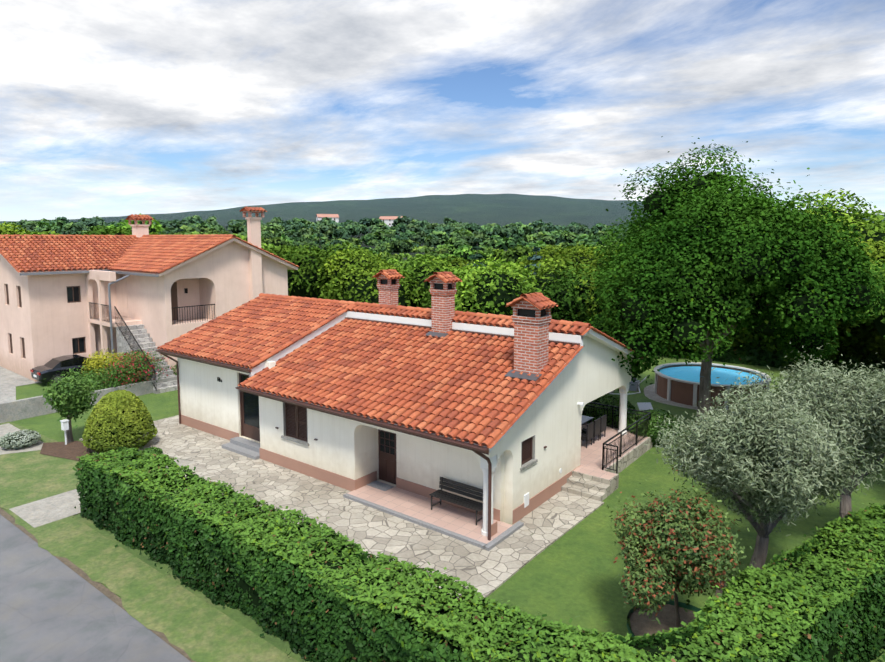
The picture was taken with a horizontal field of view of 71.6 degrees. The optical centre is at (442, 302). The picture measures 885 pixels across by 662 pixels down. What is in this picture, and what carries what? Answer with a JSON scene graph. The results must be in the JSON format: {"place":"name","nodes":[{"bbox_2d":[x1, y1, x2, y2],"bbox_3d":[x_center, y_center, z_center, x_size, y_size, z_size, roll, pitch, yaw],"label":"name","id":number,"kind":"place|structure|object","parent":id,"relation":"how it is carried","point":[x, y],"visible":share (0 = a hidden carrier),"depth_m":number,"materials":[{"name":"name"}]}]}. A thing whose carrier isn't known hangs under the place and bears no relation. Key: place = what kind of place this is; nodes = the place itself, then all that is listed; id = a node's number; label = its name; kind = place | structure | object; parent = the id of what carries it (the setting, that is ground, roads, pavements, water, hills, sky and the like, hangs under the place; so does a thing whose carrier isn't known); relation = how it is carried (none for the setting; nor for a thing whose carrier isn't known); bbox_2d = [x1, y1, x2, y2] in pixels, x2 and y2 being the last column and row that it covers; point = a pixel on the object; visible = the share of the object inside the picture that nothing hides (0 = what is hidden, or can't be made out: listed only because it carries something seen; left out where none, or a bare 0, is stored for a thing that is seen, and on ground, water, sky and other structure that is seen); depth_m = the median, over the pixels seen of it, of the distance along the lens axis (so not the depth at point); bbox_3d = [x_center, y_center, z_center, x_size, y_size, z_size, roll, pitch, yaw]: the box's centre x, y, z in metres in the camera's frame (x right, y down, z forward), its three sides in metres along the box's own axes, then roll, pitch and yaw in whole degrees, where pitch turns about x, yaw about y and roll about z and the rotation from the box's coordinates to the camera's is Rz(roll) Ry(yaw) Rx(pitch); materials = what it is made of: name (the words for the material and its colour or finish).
{"place":"outdoors","nodes":[
{"label":"outdoors","id":0,"kind":"place"},
{"bbox_2d":[16,378,124,399],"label":"neighbour lawn","id":1,"kind":"structure","parent":0,"point":[29,391],"depth_m":28.42,"materials":[{"name":"green plant"}]},
{"bbox_2d":[0,366,39,402],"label":"neighbour drive","id":2,"kind":"structure","parent":1,"relation":"on","point":[10,381],"depth_m":29.72,"materials":[{"name":"concrete"}]},
{"bbox_2d":[30,354,100,383],"bbox_3d":[-18.245,3.244,30.623,1.510,1.170,3.662,5,8,40],"label":"parked car","id":3,"kind":"object","parent":2,"relation":"on","point":[47,372],"visible":0.52,"depth_m":29.61,"materials":[{"name":"grey paint"}]},
{"bbox_2d":[47,364,129,390],"bbox_3d":[-15.444,3.564,26.967,2.676,1.780,3.691,5,8,37],"label":"shrub","id":4,"kind":"object","parent":1,"relation":"on","point":[93,376],"visible":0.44,"depth_m":26.91,"materials":[{"name":"green plant"}]},
{"bbox_2d":[81,348,133,384],"bbox_3d":[-15.325,2.961,28.835,2.398,1.918,2.808,5,8,37],"label":"yellow shrub","id":5,"kind":"object","parent":1,"relation":"on","point":[97,365],"visible":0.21,"depth_m":28.08,"materials":[{"name":"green plant"}]},
{"bbox_2d":[99,349,170,388],"bbox_3d":[-14.101,3.131,27.964,2.716,1.822,2.930,0,6,1],"label":"flowering bush","id":6,"kind":"object","parent":1,"relation":"on","point":[133,367],"visible":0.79,"depth_m":27.78,"materials":[{"name":"green plant"}]},
{"bbox_2d":[0,206,298,381],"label":"house","id":7,"kind":"structure","parent":1,"relation":"on","point":[46,321],"depth_m":31.40,"materials":[{"name":"beige paint"}]},
{"bbox_2d":[19,270,158,356],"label":"neighbour gutters","id":8,"kind":"object","parent":7,"relation":"attached to","point":[128,274],"visible":0.77,"depth_m":29.78,"materials":[{"name":"grey metal"}]},
{"bbox_2d":[6,282,177,357],"bbox_3d":[-19.427,1.290,31.805,11.749,4.850,2.679,1,6,10],"label":"neighbour joinery","id":9,"kind":"object","parent":7,"relation":"in","point":[174,301],"visible":0.4,"depth_m":31.23,"materials":[{"name":"brown wood"}]},
{"bbox_2d":[67,287,84,352],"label":"windows","id":10,"kind":"structure","parent":9,"relation":"in","point":[70,299],"depth_m":31.44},
{"bbox_2d":[116,324,177,393],"bbox_3d":[-14.080,2.624,29.398,4.000,2.700,1.230,5,8,40],"label":"outdoor staircase","id":11,"kind":"structure","parent":7,"relation":"attached to","point":[143,338],"depth_m":29.61,"materials":[{"name":"grey stone"}]},
{"bbox_2d":[1,238,297,276],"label":"roof","id":12,"kind":"structure","parent":7,"relation":"on","point":[266,255],"depth_m":31.03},
{"bbox_2d":[130,217,262,299],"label":"chimneys","id":13,"kind":"object","parent":12,"relation":"on","point":[254,257],"visible":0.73,"depth_m":32.50,"materials":[{"name":"beige paint"}]},
{"bbox_2d":[128,211,263,224],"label":"chimney caps","id":14,"kind":"object","parent":13,"relation":"on","point":[244,215],"visible":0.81,"depth_m":32.75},
{"bbox_2d":[89,302,214,390],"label":"railings","id":15,"kind":"object","parent":7,"relation":"attached to","point":[96,316],"visible":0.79,"depth_m":29.85,"materials":[{"name":"black metal"}]},
{"bbox_2d":[0,514,190,661],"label":"road","id":16,"kind":"structure","parent":0,"point":[53,608],"depth_m":11.39,"materials":[{"name":"grey asphalt"}]},
{"bbox_2d":[0,508,195,661],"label":"soil edge","id":17,"kind":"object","parent":16,"relation":"on","point":[109,594],"depth_m":12.56,"materials":[{"name":"soil"}]},
{"bbox_2d":[10,459,194,527],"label":"paver path","id":18,"kind":"structure","parent":0,"point":[34,514],"depth_m":15.98,"materials":[{"name":"stone"}]},
{"bbox_2d":[0,393,318,661],"bbox_3d":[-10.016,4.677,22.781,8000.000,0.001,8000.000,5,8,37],"label":"ground","id":19,"kind":"structure","parent":0,"point":[243,619],"depth_m":12.10,"materials":[{"name":"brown plant"}]},
{"bbox_2d":[0,422,81,497],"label":"lawn","id":20,"kind":"structure","parent":19,"relation":"on","point":[45,476],"depth_m":18.63,"materials":[{"name":"green plant"}]},
{"bbox_2d":[0,429,40,449],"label":"white flower bush","id":21,"kind":"object","parent":20,"relation":"on","point":[19,439],"visible":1,"depth_m":20.52,"materials":[{"name":"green plant"}]},
{"bbox_2d":[0,423,42,454],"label":"gravel patch","id":22,"kind":"object","parent":20,"relation":"on","point":[8,428],"visible":0.33,"depth_m":20.75,"materials":[{"name":"white gravel"}]},
{"bbox_2d":[0,469,297,661],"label":"verge","id":23,"kind":"structure","parent":19,"relation":"on","point":[194,627],"depth_m":12.17,"materials":[{"name":"green plant"}]},
{"bbox_2d":[467,238,487,268],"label":"conifer","id":24,"kind":"object","parent":19,"relation":"on","point":[476,256],"visible":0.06,"depth_m":53.40,"materials":[{"name":"green plant"}]},
{"bbox_2d":[70,445,884,661],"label":"laurel hedge","id":25,"kind":"object","parent":19,"relation":"on","point":[831,610],"depth_m":10.11,"materials":[{"name":"green plant"}]},
{"bbox_2d":[0,194,884,267],"bbox_3d":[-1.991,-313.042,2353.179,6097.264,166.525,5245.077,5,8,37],"label":"hills","id":26,"kind":"structure","parent":0,"point":[501,210],"depth_m":844.64,"materials":[{"name":"green plant"}]},
{"bbox_2d":[316,214,338,222],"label":"house","id":27,"kind":"structure","parent":26,"relation":"on","point":[335,217],"depth_m":425.69,"materials":[{"name":"grey paint"}]},
{"bbox_2d":[379,216,402,226],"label":"house","id":28,"kind":"structure","parent":26,"relation":"on","point":[388,220],"depth_m":445.45,"materials":[{"name":"grey paint"}]},
{"bbox_2d":[0,0,884,220],"label":"sky","id":29,"kind":"structure","parent":0,"point":[109,108],"materials":[{"name":"blue"}]},
{"bbox_2d":[12,355,884,661],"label":"lawn","id":30,"kind":"structure","parent":0,"point":[572,573],"depth_m":14.48,"materials":[{"name":"green plant"}]},
{"bbox_2d":[41,371,103,442],"bbox_3d":[-12.866,3.609,21.294,1.824,2.636,1.937,5,8,37],"label":"pollard tree","id":31,"kind":"object","parent":30,"relation":"on","point":[70,398],"visible":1,"depth_m":20.94,"materials":[{"name":"green plant"}]},
{"bbox_2d":[0,375,176,422],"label":"boundary wall","id":32,"kind":"structure","parent":30,"relation":"on","point":[15,410],"depth_m":24.36,"materials":[{"name":"concrete"}]},
{"bbox_2d":[40,441,172,460],"bbox_3d":[-11.273,4.943,19.981,5.381,0.001,1.359,3,7,23],"label":"mulch bed","id":33,"kind":"object","parent":30,"relation":"on","point":[73,450],"visible":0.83,"depth_m":20.33,"materials":[{"name":"brown soil"}]},
{"bbox_2d":[60,419,68,444],"bbox_3d":[-12.826,4.435,20.871,0.240,0.880,0.200,5,8,37],"label":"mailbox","id":34,"kind":"object","parent":33,"relation":"on","point":[64,425],"visible":0.92,"depth_m":20.80,"materials":[{"name":"white plastic"}]},
{"bbox_2d":[81,390,157,452],"bbox_3d":[-10.808,3.934,20.552,2.261,2.031,2.266,5,8,37],"label":"thuja ball","id":35,"kind":"object","parent":33,"relation":"on","point":[116,419],"visible":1,"depth_m":19.92,"materials":[{"name":"green plant"}]},
{"bbox_2d":[142,447,162,454],"bbox_3d":[-9.393,4.851,19.833,0.644,0.345,0.668,5,8,37],"label":"bed plant","id":36,"kind":"object","parent":33,"relation":"on","point":[158,450],"visible":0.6,"depth_m":19.78,"materials":[{"name":"green plant"}]},
{"bbox_2d":[79,415,603,599],"bbox_3d":[-2.763,4.867,20.731,16.600,0.050,12.400,5,8,37],"label":"paving stone","id":37,"kind":"object","parent":30,"relation":"on","point":[552,520],"visible":0.5,"depth_m":15.52,"materials":[{"name":"grey stone"}]},
{"bbox_2d":[221,437,523,550],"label":"granite borders","id":38,"kind":"object","parent":30,"relation":"on","point":[244,447],"visible":0.71,"depth_m":15.49,"materials":[{"name":"grey stone"}]},
{"bbox_2d":[177,336,631,524],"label":"house walls","id":39,"kind":"structure","parent":30,"relation":"on","point":[551,417],"depth_m":17.17,"materials":[{"name":"white paint"}]},
{"bbox_2d":[241,375,394,454],"bbox_3d":[-4.083,3.466,18.993,6.613,1.700,0.095,4,7,34],"label":"door glass","id":40,"kind":"object","parent":39,"relation":"attached to","point":[251,409],"visible":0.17,"depth_m":20.46,"materials":[{"name":"grey glass"}]},
{"bbox_2d":[155,349,491,540],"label":"gutter pipes","id":41,"kind":"object","parent":39,"relation":"attached to","point":[481,451],"visible":1,"depth_m":15.91,"materials":[{"name":"brown"}]},
{"bbox_2d":[173,310,580,445],"bbox_3d":[-1.965,1.275,21.576,14.860,2.053,9.520,5,8,37],"label":"roof underlay","id":42,"kind":"object","parent":39,"relation":"on","point":[450,380],"visible":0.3,"depth_m":17.08,"materials":[{"name":"brown"}]},
{"bbox_2d":[157,293,643,447],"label":"house roof tiles","id":43,"kind":"object","parent":42,"relation":"on","point":[379,371],"visible":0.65,"depth_m":18.14,"materials":[{"name":"orange tile"}]},
{"bbox_2d":[372,269,404,305],"bbox_3d":[-2.043,-0.283,23.187,0.941,1.947,0.897,5,8,37],"label":"chimney","id":44,"kind":"object","parent":43,"relation":"on","point":[388,284],"visible":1,"depth_m":22.98,"materials":[{"name":"brick"}]},
{"bbox_2d":[426,331,541,380],"bbox_3d":[0.947,1.452,17.526,0.613,0.627,5.117,-4,7,-33],"label":"chimney flashing","id":45,"kind":"object","parent":43,"relation":"on","point":[524,375],"visible":0.79,"depth_m":15.90,"materials":[{"name":"grey metal"}]},
{"bbox_2d":[181,415,578,536],"bbox_3d":[-1.971,4.567,21.914,14.320,0.400,8.520,5,8,37],"label":"wall base band","id":46,"kind":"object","parent":39,"relation":"attached to","point":[519,512],"depth_m":17.24,"materials":[{"name":"brown paint"}]},
{"bbox_2d":[239,373,546,484],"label":"door shutters","id":47,"kind":"object","parent":39,"relation":"on","point":[296,421],"visible":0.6,"depth_m":18.18,"materials":[{"name":"brown wood"}]},
{"bbox_2d":[162,311,642,451],"bbox_3d":[-1.965,1.339,21.582,14.880,2.182,9.537,5,8,37],"label":"roof flashing","id":48,"kind":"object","parent":39,"relation":"on","point":[601,339],"depth_m":19.35,"materials":[{"name":"white metal"}]},
{"bbox_2d":[281,402,537,470],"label":"window surrounds","id":49,"kind":"object","parent":39,"relation":"attached to","point":[533,460],"visible":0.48,"depth_m":18.00,"materials":[{"name":"concrete"}]},
{"bbox_2d":[424,271,461,332],"bbox_3d":[0.019,0.112,19.495,0.941,2.200,0.897,5,8,37],"label":"chimney","id":50,"kind":"object","parent":39,"relation":"on","point":[442,290],"visible":1,"depth_m":19.30,"materials":[{"name":"brick"}]},
{"bbox_2d":[345,317,579,344],"bbox_3d":[0.108,0.851,19.574,9.180,0.040,0.110,5,8,37],"label":"roof flashing","id":51,"kind":"object","parent":39,"relation":"attached to","point":[564,342],"visible":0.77,"depth_m":19.14,"materials":[{"name":"white"}]},
{"bbox_2d":[505,292,557,373],"bbox_3d":[2.326,0.901,16.049,1.088,2.328,1.012,5,8,37],"label":"chimney","id":52,"kind":"object","parent":39,"relation":"on","point":[532,317],"visible":1,"depth_m":15.81,"materials":[{"name":"brick"}]},
{"bbox_2d":[524,402,583,507],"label":"boxes","id":53,"kind":"object","parent":39,"relation":"attached to","point":[526,500],"visible":0.92,"depth_m":15.54,"materials":[{"name":"white plastic"}]},
{"bbox_2d":[348,481,512,543],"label":"porch floor","id":54,"kind":"structure","parent":30,"relation":"on","point":[446,516],"depth_m":15.59,"materials":[{"name":"tile"}]},
{"bbox_2d":[367,481,393,490],"bbox_3d":[-1.770,5.133,17.214,0.780,0.018,0.370,5,8,37],"label":"door mat","id":55,"kind":"object","parent":54,"relation":"on","point":[380,485],"depth_m":17.18,"materials":[{"name":"fabric"}]},
{"bbox_2d":[429,477,482,525],"bbox_3d":[0.409,4.969,15.410,1.550,0.720,0.478,5,8,37],"label":"bench","id":56,"kind":"object","parent":54,"relation":"on","point":[441,494],"visible":0.85,"depth_m":15.49,"materials":[{"name":"grey"}]},
{"bbox_2d":[480,383,628,535],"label":"porch columns","id":57,"kind":"structure","parent":54,"relation":"on","point":[622,426],"depth_m":14.30,"materials":[{"name":"white paint"}]},
{"bbox_2d":[523,247,548,281],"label":"blue cedar","id":58,"kind":"object","parent":30,"relation":"on","point":[535,256],"visible":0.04,"depth_m":47.20,"materials":[{"name":"green plant"}]},
{"bbox_2d":[561,426,652,500],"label":"stone steps","id":59,"kind":"structure","parent":30,"relation":"on","point":[590,486],"depth_m":17.13,"materials":[{"name":"beige stone"}]},
{"bbox_2d":[573,423,647,479],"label":"terrace floor","id":60,"kind":"structure","parent":59,"relation":"on","point":[591,460],"depth_m":19.07,"materials":[{"name":"tile"}]},
{"bbox_2d":[581,414,606,447],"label":"chairs","id":61,"kind":"object","parent":60,"relation":"on","point":[592,430],"visible":0.42,"depth_m":19.89,"materials":[{"name":"grey wicker"}]},
{"bbox_2d":[583,402,650,473],"bbox_3d":[5.609,4.126,20.397,5.939,0.795,2.843,36,36,80],"label":"terrace railing","id":62,"kind":"object","parent":60,"relation":"on","point":[644,427],"visible":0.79,"depth_m":19.21,"materials":[{"name":"black metal"}]},
{"bbox_2d":[582,393,635,428],"bbox_3d":[6.002,4.076,22.882,2.444,1.256,2.560,5,8,37],"label":"terrace shrub","id":63,"kind":"object","parent":30,"relation":"on","point":[610,399],"visible":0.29,"depth_m":22.16,"materials":[{"name":"green plant"}]},
{"bbox_2d":[610,376,647,394],"bbox_3d":[7.966,3.747,27.931,3.147,0.757,0.801,0,6,-2],"label":"pool hose","id":64,"kind":"object","parent":30,"relation":"on","point":[632,393],"visible":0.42,"depth_m":27.86,"materials":[{"name":"white plastic"}]},
{"bbox_2d":[629,378,639,391],"bbox_3d":[8.864,3.766,28.486,0.450,0.620,0.400,5,8,37],"label":"pool pump","id":65,"kind":"object","parent":30,"relation":"on","point":[634,386],"visible":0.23,"depth_m":28.32,"materials":[{"name":"grey plastic"}]},
{"bbox_2d":[637,402,652,410],"bbox_3d":[7.972,4.317,23.446,0.540,0.577,1.606,0,6,-2],"label":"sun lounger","id":66,"kind":"object","parent":30,"relation":"on","point":[644,405],"visible":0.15,"depth_m":24.06,"materials":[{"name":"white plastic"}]},
{"bbox_2d":[627,409,681,444],"bbox_3d":[7.271,4.280,21.265,1.884,1.172,1.891,5,8,37],"label":"terrace shrub","id":67,"kind":"object","parent":30,"relation":"on","point":[656,413],"visible":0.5,"depth_m":20.73,"materials":[{"name":"green plant"}]},
{"bbox_2d":[630,604,697,636],"bbox_3d":[4.170,5.897,10.962,1.735,0.001,1.727,5,8,37],"label":"mulch bed","id":68,"kind":"object","parent":30,"relation":"on","point":[641,624],"visible":0.18,"depth_m":11.31,"materials":[{"name":"soil"}]},
{"bbox_2d":[627,600,700,639],"bbox_3d":[4.205,5.871,10.987,1.740,0.090,1.740,5,8,37],"label":"bed edging","id":69,"kind":"object","parent":30,"relation":"on","point":[684,605],"visible":0.23,"depth_m":11.64,"materials":[{"name":"brown"}]},
{"bbox_2d":[603,468,753,627],"bbox_3d":[3.939,4.524,10.763,2.480,3.017,2.758,1,6,6],"label":"photinia tree","id":70,"kind":"object","parent":30,"relation":"on","point":[664,541],"visible":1,"depth_m":10.19,"materials":[{"name":"green plant"}]},
{"bbox_2d":[644,384,749,411],"bbox_3d":[12.021,4.159,27.519,5.700,0.001,5.700,5,8,37],"label":"pool base pad","id":71,"kind":"object","parent":30,"relation":"on","point":[649,393],"visible":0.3,"depth_m":26.78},
{"bbox_2d":[522,286,884,377],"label":"forest edge shrubs","id":72,"kind":"object","parent":30,"relation":"on","point":[729,356],"depth_m":33.64,"materials":[{"name":"green plant"}]},
{"bbox_2d":[654,362,770,409],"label":"pool rim posts","id":73,"kind":"object","parent":30,"relation":"on","point":[669,378],"visible":0.65,"depth_m":26.55,"materials":[{"name":"grey metal"}]},
{"bbox_2d":[659,366,765,384],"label":"pool water","id":74,"kind":"structure","parent":73,"relation":"in","point":[726,376],"depth_m":27.78,"materials":[{"name":"blue liquid"}]},
{"bbox_2d":[715,575,739,600],"bbox_3d":[6.138,5.782,12.082,1.497,0.001,1.501,0,6,3],"label":"olive soil ring","id":75,"kind":"object","parent":30,"relation":"on","point":[718,591],"depth_m":12.41,"materials":[{"name":"brown soil"}]},
{"bbox_2d":[572,136,884,435],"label":"oak tree","id":76,"kind":"object","parent":30,"relation":"on","point":[693,260],"visible":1,"depth_m":19.43,"materials":[{"name":"green plant"}]},
{"bbox_2d":[644,367,884,569],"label":"olive tree","id":77,"kind":"object","parent":30,"relation":"on","point":[785,458],"visible":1,"depth_m":11.03,"materials":[{"name":"green plant"}]},
{"bbox_2d":[732,342,884,517],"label":"olive tree","id":78,"kind":"object","parent":30,"relation":"on","point":[857,400],"visible":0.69,"depth_m":12.76,"materials":[{"name":"green plant"}]},
{"bbox_2d":[581,415,593,424],"bbox_3d":[4.324,3.936,20.406,0.840,0.030,1.500,5,8,37],"label":"table top","id":79,"kind":"object","parent":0,"point":[584,419],"visible":0.27,"depth_m":20.51,"materials":[{"name":"grey glass"}]},
{"bbox_2d":[657,364,766,408],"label":"pool wall","id":80,"kind":"structure","parent":0,"point":[681,392],"depth_m":26.08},
{"bbox_2d":[757,373,768,388],"bbox_3d":[13.255,3.668,25.424,0.732,1.462,0.440,9,11,57],"label":"pool ladder","id":81,"kind":"object","parent":80,"relation":"attached to","point":[765,380],"visible":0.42,"depth_m":25.37,"materials":[{"name":"grey metal"}]},
{"label":"forest floor","id":82,"kind":"structure","parent":0,"visible":0},
{"bbox_2d":[314,233,326,259],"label":"conifer","id":83,"kind":"object","parent":82,"relation":"on","point":[320,242],"depth_m":61.37,"materials":[{"name":"green plant"}]},
{"bbox_2d":[330,231,343,255],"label":"dark conifer","id":84,"kind":"object","parent":82,"relation":"on","point":[336,233],"visible":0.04,"depth_m":51.08,"materials":[{"name":"green plant"}]},
{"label":"forest tree trunks","id":85,"kind":"object","parent":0,"visible":0},
{"bbox_2d":[0,189,884,364],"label":"forest trees","id":86,"kind":"object","parent":85,"relation":"on","point":[871,338],"visible":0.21,"depth_m":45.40,"materials":[{"name":"green plant"}]}
]}

